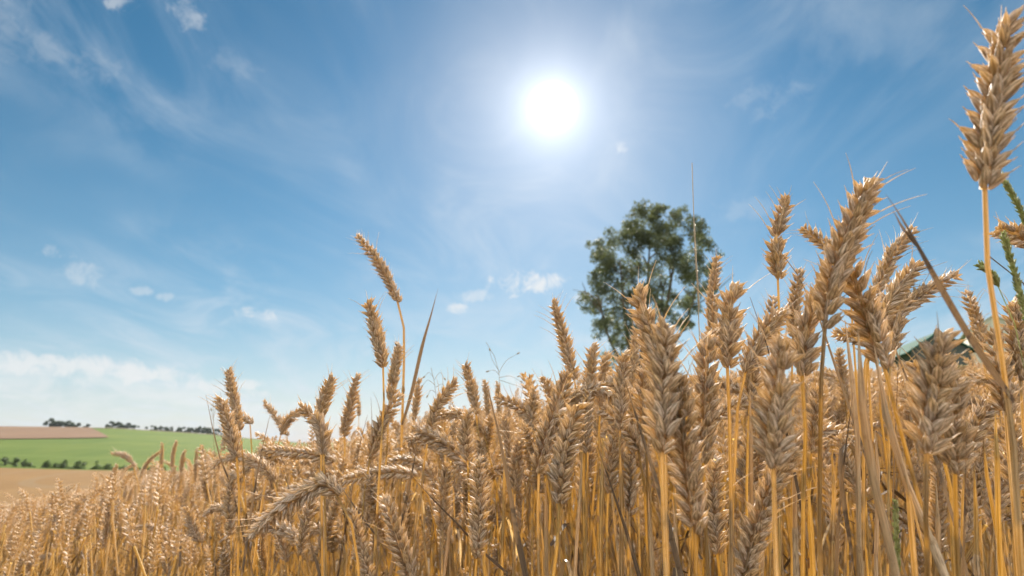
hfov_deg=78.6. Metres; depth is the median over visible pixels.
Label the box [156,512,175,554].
wheat stalk
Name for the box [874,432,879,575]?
bare straw
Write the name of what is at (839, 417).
wheat stalk
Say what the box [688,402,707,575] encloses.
wheat stalk
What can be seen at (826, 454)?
wheat stalk
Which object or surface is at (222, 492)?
wheat stalk
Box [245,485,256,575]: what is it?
wheat stalk
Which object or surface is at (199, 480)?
wheat stalk
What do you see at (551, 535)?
wheat stalk
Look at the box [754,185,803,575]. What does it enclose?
wheat stalk
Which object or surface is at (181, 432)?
field margin
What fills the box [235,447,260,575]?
wheat stalk
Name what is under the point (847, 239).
wheat stalk
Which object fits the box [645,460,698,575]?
wheat stalk
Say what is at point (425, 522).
wheat stalk
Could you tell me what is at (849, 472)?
wheat stalk
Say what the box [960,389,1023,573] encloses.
wheat stalk
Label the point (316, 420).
wheat stalk
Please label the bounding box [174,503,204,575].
wheat stalk
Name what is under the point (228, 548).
wheat stalk
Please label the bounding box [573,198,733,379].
broadleaf tree
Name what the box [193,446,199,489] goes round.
wheat stalk
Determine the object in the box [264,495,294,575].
wheat stalk
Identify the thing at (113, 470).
wheat stalk
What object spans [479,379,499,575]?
wheat stalk
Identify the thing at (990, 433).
wheat stalk
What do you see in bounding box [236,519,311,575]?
wheat stalk
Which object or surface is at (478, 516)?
wheat stalk
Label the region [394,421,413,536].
wheat stalk
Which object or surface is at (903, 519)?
wheat stalk
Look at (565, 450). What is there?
wheat stalk
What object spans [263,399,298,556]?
wheat stalk
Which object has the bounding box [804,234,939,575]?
wheat stalk
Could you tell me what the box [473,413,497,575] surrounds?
wheat stalk
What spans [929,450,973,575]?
wheat stalk
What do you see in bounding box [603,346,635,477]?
wheat stalk
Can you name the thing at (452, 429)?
wheat stalk
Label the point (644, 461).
wheat stalk
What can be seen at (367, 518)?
wheat stalk
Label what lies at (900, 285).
wheat stalk
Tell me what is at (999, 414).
wheat stalk
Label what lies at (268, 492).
wheat stalk
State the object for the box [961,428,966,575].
dry leaf blade
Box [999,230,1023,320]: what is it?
grass stem
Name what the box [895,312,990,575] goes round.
wheat stalk
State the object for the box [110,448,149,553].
wheat stalk
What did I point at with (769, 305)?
wheat stalk
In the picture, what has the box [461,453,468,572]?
wheat stalk
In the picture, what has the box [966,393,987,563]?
wheat stalk
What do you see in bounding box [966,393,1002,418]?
wheat stalk
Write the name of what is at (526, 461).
wheat stalk
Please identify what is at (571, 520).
wheat stalk
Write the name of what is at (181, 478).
wheat stalk
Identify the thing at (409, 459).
wheat stalk
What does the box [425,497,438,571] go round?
wheat stalk
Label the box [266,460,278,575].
wheat stalk
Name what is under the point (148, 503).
wheat stalk
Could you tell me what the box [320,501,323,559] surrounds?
bare straw
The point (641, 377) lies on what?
wheat stalk
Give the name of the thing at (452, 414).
wheat stalk
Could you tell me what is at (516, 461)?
wheat stalk
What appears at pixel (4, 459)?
hedgerow tree
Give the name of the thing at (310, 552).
wheat stalk
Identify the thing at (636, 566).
dry leaf blade
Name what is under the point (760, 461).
wheat stalk
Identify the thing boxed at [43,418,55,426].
ridge tree
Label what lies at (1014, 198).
grass stem
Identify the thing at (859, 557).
bare straw
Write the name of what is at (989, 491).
bare straw
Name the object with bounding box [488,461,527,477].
wheat stalk
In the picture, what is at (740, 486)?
wheat stalk
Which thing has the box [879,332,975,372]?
green roofed barn
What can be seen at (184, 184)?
sky
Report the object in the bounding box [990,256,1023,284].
grass stem
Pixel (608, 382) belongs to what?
wheat stalk
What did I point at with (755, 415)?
wheat stalk
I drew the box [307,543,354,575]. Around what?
wheat stalk
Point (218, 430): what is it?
ridge tree
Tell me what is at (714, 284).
wheat stalk
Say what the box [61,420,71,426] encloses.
ridge tree
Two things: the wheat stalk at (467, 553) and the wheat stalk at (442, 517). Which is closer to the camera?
the wheat stalk at (442, 517)
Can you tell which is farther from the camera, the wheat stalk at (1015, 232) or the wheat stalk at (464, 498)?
the wheat stalk at (464, 498)
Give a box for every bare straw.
[251,480,266,575]
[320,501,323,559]
[373,526,378,575]
[443,480,452,575]
[500,470,505,575]
[544,486,548,575]
[573,450,582,575]
[598,444,603,575]
[619,452,623,575]
[648,493,654,575]
[672,500,678,575]
[749,394,753,505]
[760,550,764,575]
[789,398,798,575]
[808,481,815,575]
[828,452,835,575]
[845,321,862,575]
[857,330,899,575]
[874,345,949,575]
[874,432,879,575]
[903,451,917,575]
[935,482,940,550]
[973,467,980,575]
[983,438,1006,575]
[994,412,1003,575]
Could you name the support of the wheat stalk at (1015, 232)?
on the ground
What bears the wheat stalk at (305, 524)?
on the ground
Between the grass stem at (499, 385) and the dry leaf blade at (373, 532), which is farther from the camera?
the grass stem at (499, 385)
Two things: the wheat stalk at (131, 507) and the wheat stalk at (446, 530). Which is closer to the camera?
the wheat stalk at (446, 530)
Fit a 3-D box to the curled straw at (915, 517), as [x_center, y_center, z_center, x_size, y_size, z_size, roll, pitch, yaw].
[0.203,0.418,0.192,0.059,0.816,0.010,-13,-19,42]
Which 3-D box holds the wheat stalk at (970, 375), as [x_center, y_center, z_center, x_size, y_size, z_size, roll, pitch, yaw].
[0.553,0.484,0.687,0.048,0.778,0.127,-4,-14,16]
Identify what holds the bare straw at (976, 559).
on the ground
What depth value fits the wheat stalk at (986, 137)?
0.23 m
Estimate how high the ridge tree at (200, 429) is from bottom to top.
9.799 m
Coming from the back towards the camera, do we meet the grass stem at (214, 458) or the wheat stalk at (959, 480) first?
the grass stem at (214, 458)
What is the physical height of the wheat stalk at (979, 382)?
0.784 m
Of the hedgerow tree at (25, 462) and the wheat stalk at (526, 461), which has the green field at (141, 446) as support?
the hedgerow tree at (25, 462)
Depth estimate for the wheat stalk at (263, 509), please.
1.11 m
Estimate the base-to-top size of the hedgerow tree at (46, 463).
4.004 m
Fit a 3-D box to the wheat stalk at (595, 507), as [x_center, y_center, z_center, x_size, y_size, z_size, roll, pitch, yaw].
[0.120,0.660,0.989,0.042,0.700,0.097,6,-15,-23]
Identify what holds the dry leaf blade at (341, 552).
on the ground
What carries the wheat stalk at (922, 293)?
on the ground
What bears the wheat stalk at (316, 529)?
on the ground
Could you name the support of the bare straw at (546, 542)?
on the ground
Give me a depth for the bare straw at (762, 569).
0.46 m
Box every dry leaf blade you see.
[206,397,253,575]
[241,416,269,575]
[283,470,320,575]
[322,463,394,552]
[337,415,367,575]
[371,407,373,550]
[388,423,419,575]
[411,475,508,575]
[487,386,528,575]
[597,446,640,575]
[621,370,683,575]
[688,362,736,548]
[750,298,816,575]
[767,234,906,575]
[834,394,852,575]
[871,272,968,575]
[889,322,902,575]
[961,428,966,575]
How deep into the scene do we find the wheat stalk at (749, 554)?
0.33 m
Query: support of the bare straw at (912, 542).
on the ground
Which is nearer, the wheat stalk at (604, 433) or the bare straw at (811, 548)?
the bare straw at (811, 548)
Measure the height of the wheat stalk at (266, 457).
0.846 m
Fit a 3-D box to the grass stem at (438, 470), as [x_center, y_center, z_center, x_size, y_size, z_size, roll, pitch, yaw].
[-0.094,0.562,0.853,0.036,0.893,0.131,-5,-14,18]
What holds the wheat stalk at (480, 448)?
on the ground
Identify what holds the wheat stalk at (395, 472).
on the ground
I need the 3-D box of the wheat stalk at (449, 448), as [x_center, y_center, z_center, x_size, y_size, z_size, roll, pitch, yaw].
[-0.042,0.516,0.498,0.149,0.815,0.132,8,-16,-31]
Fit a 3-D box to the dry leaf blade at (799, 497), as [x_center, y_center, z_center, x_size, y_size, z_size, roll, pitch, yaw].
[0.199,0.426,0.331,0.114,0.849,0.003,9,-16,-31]
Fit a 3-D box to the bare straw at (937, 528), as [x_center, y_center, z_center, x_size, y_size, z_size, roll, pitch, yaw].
[0.309,0.489,0.389,0.006,0.716,0.167,-7,-15,28]
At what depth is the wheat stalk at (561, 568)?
0.62 m
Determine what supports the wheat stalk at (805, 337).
on the ground
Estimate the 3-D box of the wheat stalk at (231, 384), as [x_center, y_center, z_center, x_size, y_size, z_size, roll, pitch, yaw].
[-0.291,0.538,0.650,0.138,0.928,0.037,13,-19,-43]
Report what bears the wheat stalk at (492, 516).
on the ground
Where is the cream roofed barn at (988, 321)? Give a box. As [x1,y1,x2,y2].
[959,316,1007,367]
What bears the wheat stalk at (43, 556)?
on the ground
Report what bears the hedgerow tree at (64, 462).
on the green field at (141, 446)
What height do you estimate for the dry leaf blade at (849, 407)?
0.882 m
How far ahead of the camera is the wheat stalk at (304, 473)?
1.49 m
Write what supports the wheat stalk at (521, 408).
on the ground
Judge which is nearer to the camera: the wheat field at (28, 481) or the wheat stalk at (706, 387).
the wheat stalk at (706, 387)
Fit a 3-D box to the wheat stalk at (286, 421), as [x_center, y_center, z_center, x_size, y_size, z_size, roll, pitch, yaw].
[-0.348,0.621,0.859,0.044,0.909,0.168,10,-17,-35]
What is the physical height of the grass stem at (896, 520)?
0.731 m
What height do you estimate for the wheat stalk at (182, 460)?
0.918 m
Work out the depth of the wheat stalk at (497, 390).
1.32 m
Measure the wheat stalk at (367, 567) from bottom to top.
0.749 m
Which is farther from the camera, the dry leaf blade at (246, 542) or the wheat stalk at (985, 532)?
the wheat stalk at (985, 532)
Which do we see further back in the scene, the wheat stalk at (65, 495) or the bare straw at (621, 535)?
the wheat stalk at (65, 495)
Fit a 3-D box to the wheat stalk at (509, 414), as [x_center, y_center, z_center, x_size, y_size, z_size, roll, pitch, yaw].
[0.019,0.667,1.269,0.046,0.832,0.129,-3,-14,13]
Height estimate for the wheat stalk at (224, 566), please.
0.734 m
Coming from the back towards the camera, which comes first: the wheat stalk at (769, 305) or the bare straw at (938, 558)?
the wheat stalk at (769, 305)
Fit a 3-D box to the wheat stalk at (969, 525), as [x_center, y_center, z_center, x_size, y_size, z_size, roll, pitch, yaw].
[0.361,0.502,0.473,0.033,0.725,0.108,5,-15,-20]
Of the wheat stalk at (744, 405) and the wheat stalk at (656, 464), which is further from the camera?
the wheat stalk at (656, 464)
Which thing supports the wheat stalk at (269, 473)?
on the ground
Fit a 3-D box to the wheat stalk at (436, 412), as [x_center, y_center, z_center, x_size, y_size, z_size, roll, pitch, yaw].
[-0.106,0.518,0.559,0.043,0.883,0.184,10,-17,-36]
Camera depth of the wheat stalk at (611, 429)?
0.65 m
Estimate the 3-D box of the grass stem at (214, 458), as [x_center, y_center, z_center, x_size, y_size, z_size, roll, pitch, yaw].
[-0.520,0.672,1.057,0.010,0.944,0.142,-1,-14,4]
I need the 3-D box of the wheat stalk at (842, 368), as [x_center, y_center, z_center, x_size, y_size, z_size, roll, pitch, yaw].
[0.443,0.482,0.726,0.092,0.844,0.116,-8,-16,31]
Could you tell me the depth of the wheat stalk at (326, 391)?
0.59 m
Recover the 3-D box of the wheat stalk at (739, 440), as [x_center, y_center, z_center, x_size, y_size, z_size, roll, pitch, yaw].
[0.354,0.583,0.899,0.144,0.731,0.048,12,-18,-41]
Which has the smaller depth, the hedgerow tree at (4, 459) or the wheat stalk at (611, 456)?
the wheat stalk at (611, 456)
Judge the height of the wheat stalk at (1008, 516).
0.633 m
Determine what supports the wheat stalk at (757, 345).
on the ground
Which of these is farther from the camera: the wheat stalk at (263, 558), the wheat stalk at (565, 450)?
the wheat stalk at (263, 558)
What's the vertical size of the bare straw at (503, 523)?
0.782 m
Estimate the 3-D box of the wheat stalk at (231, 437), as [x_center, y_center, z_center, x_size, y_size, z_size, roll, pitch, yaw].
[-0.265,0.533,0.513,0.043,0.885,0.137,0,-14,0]
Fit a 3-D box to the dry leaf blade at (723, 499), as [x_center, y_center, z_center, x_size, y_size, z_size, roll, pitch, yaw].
[0.222,0.469,0.485,0.229,0.808,0.001,13,-19,-43]
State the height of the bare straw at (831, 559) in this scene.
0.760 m
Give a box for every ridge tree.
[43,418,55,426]
[53,420,66,426]
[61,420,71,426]
[69,422,80,426]
[105,421,114,427]
[112,421,122,428]
[119,423,131,428]
[179,427,189,432]
[187,427,197,433]
[192,426,205,433]
[204,427,211,433]
[211,428,222,434]
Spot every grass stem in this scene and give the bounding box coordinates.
[211,404,215,575]
[421,369,445,570]
[486,342,522,554]
[508,376,541,560]
[692,166,710,575]
[891,498,900,570]
[974,260,1023,367]
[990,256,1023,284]
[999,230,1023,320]
[1002,171,1023,224]
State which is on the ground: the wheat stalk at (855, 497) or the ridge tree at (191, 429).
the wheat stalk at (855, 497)
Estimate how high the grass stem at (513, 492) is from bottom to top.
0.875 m
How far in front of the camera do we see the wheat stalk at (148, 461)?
1.98 m
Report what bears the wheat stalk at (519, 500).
on the ground
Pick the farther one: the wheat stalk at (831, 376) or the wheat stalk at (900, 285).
the wheat stalk at (831, 376)
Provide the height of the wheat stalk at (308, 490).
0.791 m
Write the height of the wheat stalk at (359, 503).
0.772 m
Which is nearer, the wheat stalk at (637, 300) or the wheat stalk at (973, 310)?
the wheat stalk at (637, 300)
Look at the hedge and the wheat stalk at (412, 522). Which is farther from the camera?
the hedge
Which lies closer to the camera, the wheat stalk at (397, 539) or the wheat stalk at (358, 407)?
the wheat stalk at (397, 539)
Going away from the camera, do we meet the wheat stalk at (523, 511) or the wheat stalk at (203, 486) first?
the wheat stalk at (523, 511)
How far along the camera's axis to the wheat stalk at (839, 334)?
0.60 m
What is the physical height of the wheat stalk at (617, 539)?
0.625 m
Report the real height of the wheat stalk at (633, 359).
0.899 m
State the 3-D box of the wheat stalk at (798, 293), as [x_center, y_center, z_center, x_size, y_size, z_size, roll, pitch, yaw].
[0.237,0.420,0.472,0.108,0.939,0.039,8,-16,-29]
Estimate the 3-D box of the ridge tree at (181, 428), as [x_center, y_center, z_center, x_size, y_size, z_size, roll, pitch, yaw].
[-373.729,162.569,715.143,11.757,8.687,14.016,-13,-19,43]
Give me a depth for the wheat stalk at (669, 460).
0.44 m
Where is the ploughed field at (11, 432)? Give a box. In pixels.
[0,426,107,438]
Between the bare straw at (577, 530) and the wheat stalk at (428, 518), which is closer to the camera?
the bare straw at (577, 530)
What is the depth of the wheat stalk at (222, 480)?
1.36 m
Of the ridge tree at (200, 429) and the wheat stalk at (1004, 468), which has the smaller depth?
the wheat stalk at (1004, 468)
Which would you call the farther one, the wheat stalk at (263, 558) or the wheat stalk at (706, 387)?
the wheat stalk at (263, 558)
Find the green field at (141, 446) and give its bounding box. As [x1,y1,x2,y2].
[0,428,332,470]
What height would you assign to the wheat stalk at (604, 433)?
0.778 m
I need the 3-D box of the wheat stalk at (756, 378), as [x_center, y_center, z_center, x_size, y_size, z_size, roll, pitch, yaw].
[0.150,0.444,0.387,0.065,0.862,0.119,6,-15,-23]
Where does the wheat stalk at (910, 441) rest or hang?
on the ground
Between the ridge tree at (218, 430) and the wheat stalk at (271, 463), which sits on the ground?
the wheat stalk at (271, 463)
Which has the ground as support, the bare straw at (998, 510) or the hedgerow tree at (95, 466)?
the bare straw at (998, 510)
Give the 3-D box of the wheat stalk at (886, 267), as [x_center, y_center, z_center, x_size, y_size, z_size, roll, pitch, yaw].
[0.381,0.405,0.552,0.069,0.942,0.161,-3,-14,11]
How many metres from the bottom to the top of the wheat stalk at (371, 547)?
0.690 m
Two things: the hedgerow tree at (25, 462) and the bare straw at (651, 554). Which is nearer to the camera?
the bare straw at (651, 554)
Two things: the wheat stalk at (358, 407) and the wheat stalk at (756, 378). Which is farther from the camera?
the wheat stalk at (358, 407)
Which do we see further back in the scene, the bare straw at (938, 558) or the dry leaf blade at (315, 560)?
the dry leaf blade at (315, 560)
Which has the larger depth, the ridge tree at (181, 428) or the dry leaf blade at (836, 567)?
the ridge tree at (181, 428)
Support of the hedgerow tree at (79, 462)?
on the green field at (141, 446)
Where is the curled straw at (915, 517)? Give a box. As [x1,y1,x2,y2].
[885,338,933,575]
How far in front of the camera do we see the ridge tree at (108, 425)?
716.38 m
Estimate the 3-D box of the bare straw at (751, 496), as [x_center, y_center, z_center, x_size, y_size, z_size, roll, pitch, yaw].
[0.164,0.473,0.388,0.010,0.802,0.115,0,-14,0]
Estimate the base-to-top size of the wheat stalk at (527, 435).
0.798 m
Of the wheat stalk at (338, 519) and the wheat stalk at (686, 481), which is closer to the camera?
the wheat stalk at (686, 481)
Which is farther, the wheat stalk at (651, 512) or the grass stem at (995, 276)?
the wheat stalk at (651, 512)
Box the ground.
[69,399,1011,575]
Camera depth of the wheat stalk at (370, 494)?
0.64 m
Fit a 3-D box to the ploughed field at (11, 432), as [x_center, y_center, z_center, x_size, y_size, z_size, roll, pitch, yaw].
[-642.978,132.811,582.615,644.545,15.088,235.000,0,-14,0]
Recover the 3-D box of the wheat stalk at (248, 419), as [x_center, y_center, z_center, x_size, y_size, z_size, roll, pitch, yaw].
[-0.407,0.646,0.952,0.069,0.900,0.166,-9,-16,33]
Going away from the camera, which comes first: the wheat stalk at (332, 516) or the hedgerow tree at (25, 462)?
the wheat stalk at (332, 516)
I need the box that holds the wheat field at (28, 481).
[0,468,356,521]
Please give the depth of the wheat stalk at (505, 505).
1.13 m
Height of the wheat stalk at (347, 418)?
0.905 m
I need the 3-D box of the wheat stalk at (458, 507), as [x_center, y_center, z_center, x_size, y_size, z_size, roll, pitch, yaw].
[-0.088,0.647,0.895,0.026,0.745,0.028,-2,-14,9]
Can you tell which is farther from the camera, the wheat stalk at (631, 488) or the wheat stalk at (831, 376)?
the wheat stalk at (831, 376)
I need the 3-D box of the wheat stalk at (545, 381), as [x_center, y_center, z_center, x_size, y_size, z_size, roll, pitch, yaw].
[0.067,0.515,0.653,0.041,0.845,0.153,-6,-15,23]
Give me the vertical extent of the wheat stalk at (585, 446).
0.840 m
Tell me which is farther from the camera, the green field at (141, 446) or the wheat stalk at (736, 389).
the green field at (141, 446)
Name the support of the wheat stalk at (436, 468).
on the ground
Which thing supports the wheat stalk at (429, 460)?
on the ground
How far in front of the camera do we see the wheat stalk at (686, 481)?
0.27 m
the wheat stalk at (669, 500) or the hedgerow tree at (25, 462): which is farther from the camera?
the hedgerow tree at (25, 462)
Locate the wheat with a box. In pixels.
[0,350,1023,575]
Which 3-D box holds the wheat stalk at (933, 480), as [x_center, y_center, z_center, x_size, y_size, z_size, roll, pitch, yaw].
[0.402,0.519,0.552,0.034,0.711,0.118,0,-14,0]
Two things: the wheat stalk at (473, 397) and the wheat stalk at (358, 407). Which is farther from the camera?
the wheat stalk at (358, 407)
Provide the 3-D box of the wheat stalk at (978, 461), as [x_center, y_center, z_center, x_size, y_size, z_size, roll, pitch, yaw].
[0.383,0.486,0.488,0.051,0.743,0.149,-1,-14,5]
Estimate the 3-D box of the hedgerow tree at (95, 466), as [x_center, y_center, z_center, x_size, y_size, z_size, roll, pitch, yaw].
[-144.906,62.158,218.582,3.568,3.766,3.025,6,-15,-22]
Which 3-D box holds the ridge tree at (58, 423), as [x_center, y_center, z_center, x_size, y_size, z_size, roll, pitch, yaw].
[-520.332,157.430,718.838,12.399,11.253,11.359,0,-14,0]
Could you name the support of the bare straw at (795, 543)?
on the ground
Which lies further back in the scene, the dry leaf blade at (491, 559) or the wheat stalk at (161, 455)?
the wheat stalk at (161, 455)
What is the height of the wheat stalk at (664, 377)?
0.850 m
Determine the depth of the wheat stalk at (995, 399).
0.37 m
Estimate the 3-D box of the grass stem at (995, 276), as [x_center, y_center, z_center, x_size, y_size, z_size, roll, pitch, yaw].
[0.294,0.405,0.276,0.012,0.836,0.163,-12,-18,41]
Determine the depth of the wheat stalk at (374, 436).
0.62 m
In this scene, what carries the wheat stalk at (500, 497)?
on the ground
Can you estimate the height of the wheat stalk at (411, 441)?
0.802 m
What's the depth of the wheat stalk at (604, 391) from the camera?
0.58 m
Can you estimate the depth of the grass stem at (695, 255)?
0.55 m
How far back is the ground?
3.62 m
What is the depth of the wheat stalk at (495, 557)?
0.73 m
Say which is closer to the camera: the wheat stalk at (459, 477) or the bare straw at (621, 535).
the bare straw at (621, 535)
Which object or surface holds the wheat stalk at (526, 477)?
on the ground
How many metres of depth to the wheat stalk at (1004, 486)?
0.57 m
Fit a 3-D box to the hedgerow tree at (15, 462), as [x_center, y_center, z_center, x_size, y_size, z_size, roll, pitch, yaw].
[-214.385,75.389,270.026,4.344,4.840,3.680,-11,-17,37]
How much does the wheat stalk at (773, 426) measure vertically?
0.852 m
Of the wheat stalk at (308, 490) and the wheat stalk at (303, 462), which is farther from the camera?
the wheat stalk at (303, 462)
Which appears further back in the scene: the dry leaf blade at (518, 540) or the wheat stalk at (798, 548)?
the wheat stalk at (798, 548)
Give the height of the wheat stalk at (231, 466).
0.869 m
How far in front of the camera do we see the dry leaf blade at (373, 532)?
0.60 m
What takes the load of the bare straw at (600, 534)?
on the ground
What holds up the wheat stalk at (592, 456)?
on the ground
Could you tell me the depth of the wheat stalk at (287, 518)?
0.93 m
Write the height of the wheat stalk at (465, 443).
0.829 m
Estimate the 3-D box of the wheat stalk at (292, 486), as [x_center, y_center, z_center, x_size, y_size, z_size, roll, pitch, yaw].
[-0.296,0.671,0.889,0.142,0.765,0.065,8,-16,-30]
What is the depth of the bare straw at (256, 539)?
0.75 m
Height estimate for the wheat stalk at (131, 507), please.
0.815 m
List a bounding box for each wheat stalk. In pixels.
[38,553,63,570]
[39,493,67,575]
[92,463,118,559]
[100,502,111,575]
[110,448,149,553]
[120,497,133,560]
[128,449,160,573]
[133,522,173,575]
[143,484,152,556]
[145,440,178,570]
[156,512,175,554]
[158,442,166,573]
[172,450,186,532]
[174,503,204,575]
[175,475,183,534]
[176,485,186,575]
[181,444,207,567]
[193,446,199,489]
[198,390,243,575]
[198,473,212,575]
[201,502,243,575]
[203,451,288,575]
[210,472,226,489]
[211,361,250,575]
[211,411,257,575]
[211,543,235,575]
[215,488,225,559]
[219,466,243,575]
[220,541,236,575]
[222,462,235,546]
[227,465,359,575]
[232,448,288,575]
[233,487,282,573]
[234,495,271,561]
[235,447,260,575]
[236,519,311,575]
[241,511,303,575]
[244,460,283,548]
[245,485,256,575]
[250,435,350,575]
[257,533,269,573]
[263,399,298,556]
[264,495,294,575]
[266,407,301,575]
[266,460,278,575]
[268,484,294,575]
[269,501,290,575]
[271,467,309,553]
[271,548,277,575]
[280,482,328,575]
[284,395,335,575]
[287,501,350,575]
[292,459,342,575]
[294,496,321,575]
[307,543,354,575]
[308,540,355,559]
[309,522,349,575]
[313,366,350,575]
[315,486,347,575]
[317,449,349,575]
[323,498,339,575]
[337,371,365,567]
[337,463,439,575]
[338,502,376,575]
[342,441,360,571]
[346,230,437,575]
[347,494,361,575]
[348,293,390,569]
[351,393,360,572]
[353,462,371,541]
[355,386,416,575]
[359,468,389,572]
[362,479,417,575]
[363,445,383,543]
[365,534,389,552]
[366,441,379,550]
[368,533,383,575]
[372,452,450,575]
[378,334,413,575]
[392,433,461,569]
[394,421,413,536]
[398,489,414,540]
[401,413,485,575]
[409,371,424,549]
[413,368,470,558]
[414,513,440,572]
[416,455,437,565]
[417,479,456,575]
[421,461,456,575]
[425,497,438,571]
[427,419,458,575]
[429,462,439,568]
[429,491,462,560]
[438,407,519,575]
[445,400,483,575]
[451,459,506,575]
[452,476,461,575]
[454,359,483,575]
[454,461,482,572]
[456,507,511,566]
[458,446,492,575]
[459,459,472,575]
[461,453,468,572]
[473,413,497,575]
[473,435,492,570]
[477,435,516,563]
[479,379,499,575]
[487,382,568,575]
[488,381,501,535]
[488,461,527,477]
[488,541,517,575]
[490,478,507,575]
[493,428,527,575]
[496,410,515,575]
[500,470,551,575]
[505,409,526,528]
[509,421,548,575]
[513,427,543,575]
[513,478,528,575]
[519,380,547,575]
[519,443,580,575]
[527,361,596,575]
[534,410,552,568]
[536,371,580,575]
[538,291,597,572]
[544,385,594,575]
[548,378,614,557]
[549,409,571,575]
[569,469,573,562]
[570,380,596,575]
[573,373,661,526]
[573,435,599,569]
[574,337,617,543]
[588,478,597,568]
[591,394,648,575]
[594,350,617,575]
[599,424,623,575]
[600,426,614,441]
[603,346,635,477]
[604,262,683,575]
[605,389,626,458]
[609,512,625,575]
[618,453,641,575]
[625,387,643,571]
[626,323,640,575]
[630,360,651,575]
[634,440,652,574]
[636,295,716,575]
[642,429,690,566]
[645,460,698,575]
[664,354,712,575]
[667,440,677,538]
[669,421,685,517]
[677,324,730,575]
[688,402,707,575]
[690,394,760,575]
[692,374,768,574]
[695,248,729,575]
[695,269,766,575]
[701,449,752,575]
[712,435,743,449]
[722,311,809,575]
[727,299,796,575]
[731,429,826,575]
[732,421,761,505]
[734,418,765,575]
[736,316,788,568]
[752,395,766,575]
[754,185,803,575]
[758,289,788,575]
[768,422,866,575]
[776,283,830,575]
[783,261,811,575]
[787,480,800,573]
[788,213,872,575]
[790,374,844,575]
[795,376,828,517]
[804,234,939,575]
[805,419,883,573]
[806,154,925,575]
[807,369,853,494]
[817,378,871,575]
[822,422,833,518]
[824,396,838,422]
[828,427,868,575]
[830,391,850,565]
[831,326,902,575]
[832,342,864,573]
[838,261,969,575]
[846,378,875,575]
[849,490,931,567]
[861,245,944,575]
[867,213,947,575]
[873,357,955,575]
[875,280,917,575]
[886,5,1023,575]
[894,338,989,575]
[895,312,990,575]
[899,409,914,575]
[915,423,931,569]
[921,464,952,553]
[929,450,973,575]
[947,459,964,517]
[951,463,985,542]
[955,287,1010,575]
[959,369,1004,430]
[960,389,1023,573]
[960,434,1002,575]
[963,404,1023,547]
[966,372,1023,402]
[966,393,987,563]
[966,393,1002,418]
[973,314,1023,575]
[982,442,1009,575]
[982,495,994,575]
[983,213,1023,248]
[986,291,1023,453]
[986,412,1023,575]
[986,506,1023,526]
[994,381,1011,575]
[999,414,1013,575]
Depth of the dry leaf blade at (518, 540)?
0.42 m
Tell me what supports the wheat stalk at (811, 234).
on the ground
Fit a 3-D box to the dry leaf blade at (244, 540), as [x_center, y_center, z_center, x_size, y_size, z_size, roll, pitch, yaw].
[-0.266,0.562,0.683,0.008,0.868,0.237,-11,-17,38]
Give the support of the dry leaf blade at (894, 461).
on the ground
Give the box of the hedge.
[29,465,166,469]
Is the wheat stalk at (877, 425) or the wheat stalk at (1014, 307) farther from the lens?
the wheat stalk at (877, 425)
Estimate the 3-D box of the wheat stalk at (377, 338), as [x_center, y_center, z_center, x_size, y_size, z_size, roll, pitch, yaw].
[-0.136,0.475,0.505,0.088,0.947,0.131,11,-18,-39]
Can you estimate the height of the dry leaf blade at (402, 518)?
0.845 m
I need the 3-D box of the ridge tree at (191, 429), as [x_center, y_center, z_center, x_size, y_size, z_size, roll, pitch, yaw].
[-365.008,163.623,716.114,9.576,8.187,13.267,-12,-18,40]
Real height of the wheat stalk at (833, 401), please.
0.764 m
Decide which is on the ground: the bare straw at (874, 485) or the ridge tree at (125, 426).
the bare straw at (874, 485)
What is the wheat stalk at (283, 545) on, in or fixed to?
on the ground
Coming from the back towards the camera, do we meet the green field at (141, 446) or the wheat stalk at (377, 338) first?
the green field at (141, 446)
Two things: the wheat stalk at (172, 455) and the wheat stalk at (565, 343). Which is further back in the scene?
the wheat stalk at (172, 455)
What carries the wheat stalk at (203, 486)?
on the ground
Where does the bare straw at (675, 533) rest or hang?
on the ground
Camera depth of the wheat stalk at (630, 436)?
0.52 m
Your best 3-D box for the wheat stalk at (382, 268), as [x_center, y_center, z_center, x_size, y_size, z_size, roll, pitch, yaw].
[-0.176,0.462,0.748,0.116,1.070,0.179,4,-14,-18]
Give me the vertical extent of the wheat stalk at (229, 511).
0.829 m
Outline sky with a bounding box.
[0,0,1023,442]
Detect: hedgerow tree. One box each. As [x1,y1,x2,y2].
[0,456,10,465]
[9,457,20,466]
[20,459,32,466]
[42,460,51,467]
[57,459,68,468]
[72,460,87,468]
[91,460,101,469]
[102,463,112,469]
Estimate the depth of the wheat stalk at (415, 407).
0.99 m
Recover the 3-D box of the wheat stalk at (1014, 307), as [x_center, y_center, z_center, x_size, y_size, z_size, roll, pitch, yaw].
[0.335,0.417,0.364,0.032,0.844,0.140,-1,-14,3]
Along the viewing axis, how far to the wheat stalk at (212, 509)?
1.03 m
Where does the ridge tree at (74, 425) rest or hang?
on the green field at (141, 446)
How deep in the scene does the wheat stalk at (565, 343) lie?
0.66 m
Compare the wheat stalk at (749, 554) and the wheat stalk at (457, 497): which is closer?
the wheat stalk at (749, 554)
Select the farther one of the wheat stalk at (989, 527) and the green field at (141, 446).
the green field at (141, 446)
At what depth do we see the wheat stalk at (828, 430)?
0.63 m
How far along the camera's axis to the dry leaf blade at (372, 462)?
0.80 m
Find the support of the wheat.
on the ground
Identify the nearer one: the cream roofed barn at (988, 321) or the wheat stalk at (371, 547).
the wheat stalk at (371, 547)
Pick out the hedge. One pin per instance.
(83, 467)
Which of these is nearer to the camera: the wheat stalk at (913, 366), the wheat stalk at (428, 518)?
the wheat stalk at (913, 366)
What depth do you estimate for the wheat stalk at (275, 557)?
1.39 m
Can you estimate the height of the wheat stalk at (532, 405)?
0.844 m
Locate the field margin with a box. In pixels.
[90,427,302,442]
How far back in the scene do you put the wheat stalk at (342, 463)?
0.77 m

